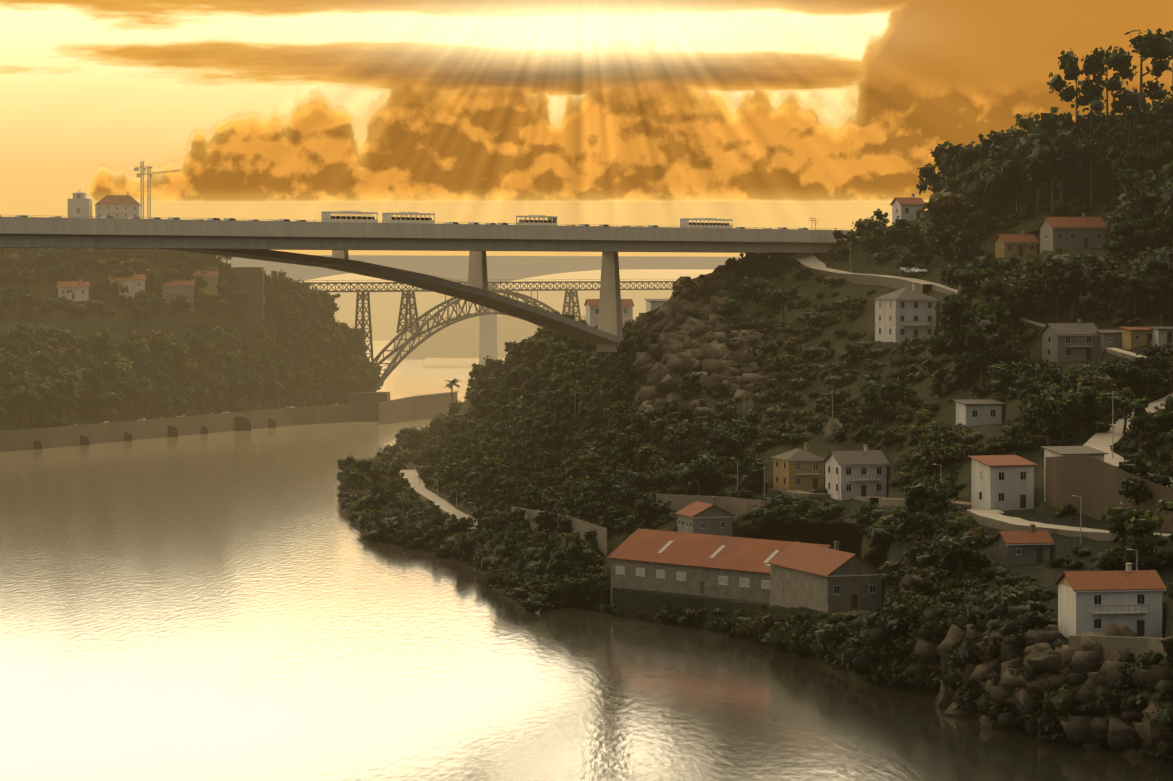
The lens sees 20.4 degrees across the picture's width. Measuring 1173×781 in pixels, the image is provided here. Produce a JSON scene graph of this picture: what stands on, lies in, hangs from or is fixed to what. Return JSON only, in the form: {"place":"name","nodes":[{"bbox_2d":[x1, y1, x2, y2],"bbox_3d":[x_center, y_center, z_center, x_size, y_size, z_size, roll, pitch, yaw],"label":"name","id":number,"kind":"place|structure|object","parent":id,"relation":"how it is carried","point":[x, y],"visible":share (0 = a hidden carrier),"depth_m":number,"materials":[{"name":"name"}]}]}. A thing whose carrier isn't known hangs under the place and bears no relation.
{"place":"outdoors","nodes":[
{"label":"outdoors","id":0,"kind":"place"},
{"bbox_2d":[67,191,91,217],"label":"building","id":1,"kind":"structure","parent":0,"point":[79,204],"depth_m":1421.11,"materials":[{"name":"white paint"}]},
{"bbox_2d":[94,193,140,218],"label":"building","id":2,"kind":"structure","parent":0,"point":[121,206],"depth_m":1424.95,"materials":[{"name":"white paint"}]},
{"bbox_2d":[134,161,152,218],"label":"tower crane","id":3,"kind":"object","parent":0,"point":[143,169],"visible":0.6,"depth_m":1903.98,"materials":[{"name":"brown"}]},
{"bbox_2d":[137,166,178,218],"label":"tower crane","id":4,"kind":"object","parent":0,"point":[148,192],"visible":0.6,"depth_m":1904.03,"materials":[{"name":"brown"}]},
{"bbox_2d":[0,248,347,430],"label":"bank hill","id":5,"kind":"structure","parent":0,"point":[121,322],"depth_m":1218.46,"materials":[{"name":"green plant"}]},
{"bbox_2d":[57,279,89,301],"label":"house","id":6,"kind":"structure","parent":5,"relation":"on","point":[81,290],"depth_m":1212.52,"materials":[{"name":"white paint"}]},
{"bbox_2d":[108,272,145,299],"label":"house","id":7,"kind":"structure","parent":5,"relation":"on","point":[134,283],"depth_m":1226.16,"materials":[{"name":"white paint"}]},
{"bbox_2d":[160,277,194,312],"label":"house","id":8,"kind":"structure","parent":5,"relation":"on","point":[172,289],"depth_m":1236.28,"materials":[{"name":"white paint"}]},
{"bbox_2d":[0,248,384,426],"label":"bank trees","id":9,"kind":"object","parent":5,"relation":"on","point":[215,362],"visible":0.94,"depth_m":1220.38,"materials":[{"name":"green plant"}]},
{"bbox_2d":[193,268,218,295],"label":"house","id":10,"kind":"structure","parent":5,"relation":"on","point":[211,277],"depth_m":1246.45,"materials":[{"name":"white paint"}]},
{"bbox_2d":[232,267,265,339],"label":"maria pia abutment","id":11,"kind":"object","parent":5,"relation":"on","point":[251,280],"visible":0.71,"depth_m":1256.43,"materials":[{"name":"grey stone"}]},
{"bbox_2d":[348,392,390,421],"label":"bridge abutment","id":12,"kind":"object","parent":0,"point":[366,406],"visible":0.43,"depth_m":1292.97,"materials":[{"name":"grey stone"}]},
{"bbox_2d":[0,215,849,351],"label":"arch bridge","id":13,"kind":"structure","parent":0,"point":[261,240],"depth_m":708.23,"materials":[{"name":"concrete"}]},
{"bbox_2d":[321,211,377,222],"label":"bus","id":14,"kind":"object","parent":13,"relation":"on","point":[325,215],"visible":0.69,"depth_m":680.37,"materials":[{"name":"beige paint"}]},
{"bbox_2d":[1,215,807,229],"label":"cars","id":15,"kind":"object","parent":13,"relation":"on","point":[443,223],"visible":0.1,"depth_m":682.99,"materials":[{"name":"grey metal"}]},
{"bbox_2d":[382,212,434,223],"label":"bus","id":16,"kind":"object","parent":13,"relation":"on","point":[405,219],"visible":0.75,"depth_m":693.99,"materials":[{"name":"beige paint"}]},
{"bbox_2d":[516,215,556,225],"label":"bus","id":17,"kind":"object","parent":13,"relation":"on","point":[551,220],"visible":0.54,"depth_m":731.69,"materials":[{"name":"beige paint"}]},
{"bbox_2d":[680,218,732,227],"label":"bus","id":18,"kind":"object","parent":13,"relation":"on","point":[685,223],"visible":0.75,"depth_m":771.85,"materials":[{"name":"beige paint"}]},
{"bbox_2d":[399,470,477,532],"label":"road","id":19,"kind":"structure","parent":0,"point":[422,491],"depth_m":825.82,"materials":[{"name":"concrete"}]},
{"bbox_2d":[309,286,672,340],"bbox_3d":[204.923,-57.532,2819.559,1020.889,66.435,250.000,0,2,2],"label":"ridge","id":20,"kind":"structure","parent":0,"point":[385,307],"depth_m":2900.22,"materials":[{"name":"beige"}]},
{"bbox_2d":[301,269,708,290],"bbox_3d":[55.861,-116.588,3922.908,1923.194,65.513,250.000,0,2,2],"label":"ridge","id":21,"kind":"structure","parent":0,"point":[637,275],"depth_m":4007.08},
{"bbox_2d":[386,315,634,359],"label":"ridge","id":22,"kind":"structure","parent":0,"point":[459,339],"depth_m":2265.17,"materials":[{"name":"beige"}]},
{"bbox_2d":[0,341,1172,780],"bbox_3d":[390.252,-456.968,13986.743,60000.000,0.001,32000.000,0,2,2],"label":"river water","id":23,"kind":"structure","parent":0,"point":[244,605],"depth_m":495.20,"materials":[{"name":"grey liquid"}]},
{"bbox_2d":[0,404,353,451],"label":"embankment wall","id":24,"kind":"structure","parent":23,"relation":"in","point":[45,438],"depth_m":1174.21,"materials":[{"name":"stone"}]},
{"bbox_2d":[70,403,337,425],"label":"parked cars","id":25,"kind":"object","parent":24,"relation":"on","point":[209,413],"visible":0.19,"depth_m":1205.17,"materials":[{"name":"white paint"}]},
{"bbox_2d":[379,391,458,424],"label":"retaining wall","id":26,"kind":"structure","parent":23,"relation":"in","point":[421,407],"depth_m":1304.23,"materials":[{"name":"stone"}]},
{"bbox_2d":[423,358,504,365],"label":"sand bar","id":27,"kind":"object","parent":23,"relation":"in","point":[448,361],"visible":0.2,"depth_m":2110.35,"materials":[{"name":"beige sand"}]},
{"bbox_2d":[269,279,674,391],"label":"steel arch bridge","id":28,"kind":"structure","parent":23,"relation":"on","point":[417,328],"depth_m":1330.12,"materials":[{"name":"grey metal"}]},
{"bbox_2d":[216,255,768,365],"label":"sao joao bridge","id":29,"kind":"structure","parent":23,"relation":"in","point":[499,268],"depth_m":1673.58,"materials":[{"name":"white concrete"}]},
{"bbox_2d":[0,0,1172,256],"label":"sky","id":30,"kind":"structure","parent":0,"point":[773,114],"materials":[{"name":"orange"}]},
{"bbox_2d":[586,269,713,272],"bbox_3d":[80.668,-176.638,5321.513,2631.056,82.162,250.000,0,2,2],"label":"ridge","id":31,"kind":"structure","parent":0,"point":[684,270],"depth_m":5365.57,"materials":[{"name":"beige"}]},
{"bbox_2d":[380,175,1172,762],"bbox_3d":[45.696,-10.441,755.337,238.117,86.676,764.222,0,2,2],"label":"hillside terrain","id":32,"kind":"structure","parent":0,"point":[630,603],"depth_m":610.05,"materials":[{"name":"green plant"}]},
{"bbox_2d":[443,378,460,401],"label":"palm tree","id":33,"kind":"object","parent":32,"relation":"on","point":[450,384],"visible":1,"depth_m":1121.73,"materials":[{"name":"green plant"}]},
{"bbox_2d":[511,506,606,557],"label":"retaining wall","id":34,"kind":"structure","parent":32,"relation":"on","point":[580,526],"depth_m":610.71,"materials":[{"name":"stone"}]},
{"bbox_2d":[584,299,634,326],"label":"house","id":35,"kind":"structure","parent":32,"relation":"on","point":[592,309],"depth_m":906.13,"materials":[{"name":"white paint"}]},
{"bbox_2d":[644,299,667,311],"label":"house","id":36,"kind":"structure","parent":32,"relation":"on","point":[651,304],"depth_m":879.64,"materials":[{"name":"white paint"}]},
{"bbox_2d":[674,497,735,536],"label":"house","id":37,"kind":"structure","parent":32,"relation":"on","point":[697,517],"depth_m":584.82,"materials":[{"name":"white paint"}]},
{"bbox_2d":[656,494,770,521],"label":"retaining wall","id":38,"kind":"structure","parent":32,"relation":"on","point":[736,507],"depth_m":596.39,"materials":[{"name":"stone"}]},
{"bbox_2d":[607,529,833,604],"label":"warehouse","id":39,"kind":"structure","parent":32,"relation":"on","point":[725,567],"depth_m":558.92,"materials":[{"name":"white paint"}]},
{"bbox_2d":[335,28,1172,764],"bbox_3d":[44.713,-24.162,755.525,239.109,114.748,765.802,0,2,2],"label":"hillside trees and bushes","id":40,"kind":"object","parent":32,"relation":"on","point":[591,424],"visible":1,"depth_m":640.04,"materials":[{"name":"green plant"}]},
{"bbox_2d":[414,184,1137,569],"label":"street lamps","id":41,"kind":"object","parent":32,"relation":"on","point":[934,464],"visible":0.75,"depth_m":601.31,"materials":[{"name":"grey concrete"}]},
{"bbox_2d":[770,442,824,491],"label":"house","id":42,"kind":"structure","parent":32,"relation":"on","point":[798,469],"depth_m":605.33,"materials":[{"name":"yellow paint"}]},
{"bbox_2d":[810,487,827,493],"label":"parked car","id":43,"kind":"object","parent":32,"relation":"on","point":[824,490],"depth_m":594.80,"materials":[{"name":"white paint"}]},
{"bbox_2d":[767,541,884,612],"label":"warehouse","id":44,"kind":"structure","parent":32,"relation":"on","point":[818,578],"depth_m":507.57,"materials":[{"name":"white paint"}]},
{"bbox_2d":[822,445,889,499],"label":"house","id":45,"kind":"structure","parent":32,"relation":"on","point":[862,473],"depth_m":590.09,"materials":[{"name":"paint"}]},
{"bbox_2d":[791,253,937,293],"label":"road","id":46,"kind":"structure","parent":32,"relation":"on","point":[816,266],"depth_m":766.41,"materials":[{"name":"grey asphalt"}]},
{"bbox_2d":[895,267,926,273],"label":"parked cars","id":47,"kind":"object","parent":46,"relation":"on","point":[907,270],"depth_m":745.17,"materials":[{"name":"white paint"}]},
{"bbox_2d":[766,487,970,509],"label":"road","id":48,"kind":"structure","parent":32,"relation":"on","point":[884,501],"depth_m":570.70,"materials":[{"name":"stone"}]},
{"bbox_2d":[875,283,938,342],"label":"white house","id":49,"kind":"structure","parent":32,"relation":"on","point":[903,314],"depth_m":698.41,"materials":[{"name":"paint"}]},
{"bbox_2d":[890,194,924,224],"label":"house","id":50,"kind":"structure","parent":32,"relation":"on","point":[907,208],"depth_m":803.44,"materials":[{"name":"paint"}]},
{"bbox_2d":[953,399,1004,426],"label":"house","id":51,"kind":"structure","parent":32,"relation":"on","point":[972,412],"depth_m":590.75,"materials":[{"name":"paint"}]},
{"bbox_2d":[968,455,1037,510],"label":"tall white house","id":52,"kind":"structure","parent":32,"relation":"on","point":[1002,482],"depth_m":515.20,"materials":[{"name":"paint"}]},
{"bbox_2d":[993,230,1039,257],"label":"house","id":53,"kind":"structure","parent":32,"relation":"on","point":[1022,244],"depth_m":716.25,"materials":[{"name":"yellow paint"}]},
{"bbox_2d":[992,524,1053,566],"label":"house","id":54,"kind":"structure","parent":32,"relation":"on","point":[1030,547],"depth_m":474.21,"materials":[{"name":"white paint"}]},
{"bbox_2d":[932,284,1145,358],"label":"road","id":55,"kind":"structure","parent":32,"relation":"on","point":[942,289],"depth_m":642.01,"materials":[{"name":"grey asphalt"}]},
{"bbox_2d":[1039,318,1099,361],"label":"grey house","id":56,"kind":"structure","parent":32,"relation":"on","point":[1071,342],"depth_m":612.81,"materials":[{"name":"white paint"}]},
{"bbox_2d":[966,509,1172,542],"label":"road","id":57,"kind":"structure","parent":32,"relation":"on","point":[992,518],"depth_m":491.54,"materials":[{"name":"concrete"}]},
{"bbox_2d":[1037,213,1106,252],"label":"house","id":58,"kind":"structure","parent":32,"relation":"on","point":[1070,233],"depth_m":702.18,"materials":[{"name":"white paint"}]},
{"bbox_2d":[1041,446,1107,501],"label":"white roadside house","id":59,"kind":"structure","parent":32,"relation":"on","point":[1051,451],"depth_m":510.27,"materials":[{"name":"paint"}]},
{"bbox_2d":[1045,455,1172,532],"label":"retaining wall","id":60,"kind":"structure","parent":32,"relation":"on","point":[1091,481],"depth_m":493.69,"materials":[{"name":"concrete"}]},
{"bbox_2d":[1096,330,1121,359],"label":"hill shed","id":61,"kind":"structure","parent":32,"relation":"on","point":[1110,338],"depth_m":611.94,"materials":[{"name":"white paint"}]},
{"bbox_2d":[1054,563,1166,637],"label":"house","id":62,"kind":"structure","parent":32,"relation":"on","point":[1094,601],"depth_m":420.58,"materials":[{"name":"paint"}]},
{"bbox_2d":[1069,635,1166,660],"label":"retaining wall","id":63,"kind":"structure","parent":32,"relation":"on","point":[1136,646],"depth_m":407.44,"materials":[{"name":"stone"}]},
{"bbox_2d":[1083,393,1172,488],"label":"road","id":64,"kind":"structure","parent":32,"relation":"on","point":[1101,441],"depth_m":541.93,"materials":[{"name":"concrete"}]},
{"bbox_2d":[1119,327,1152,349],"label":"hill shed","id":65,"kind":"structure","parent":32,"relation":"on","point":[1133,337],"depth_m":607.21,"materials":[{"name":"yellow paint"}]},
{"bbox_2d":[1146,326,1172,346],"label":"hill shed","id":66,"kind":"structure","parent":32,"relation":"on","point":[1161,336],"depth_m":605.37,"materials":[{"name":"white paint"}]}
]}

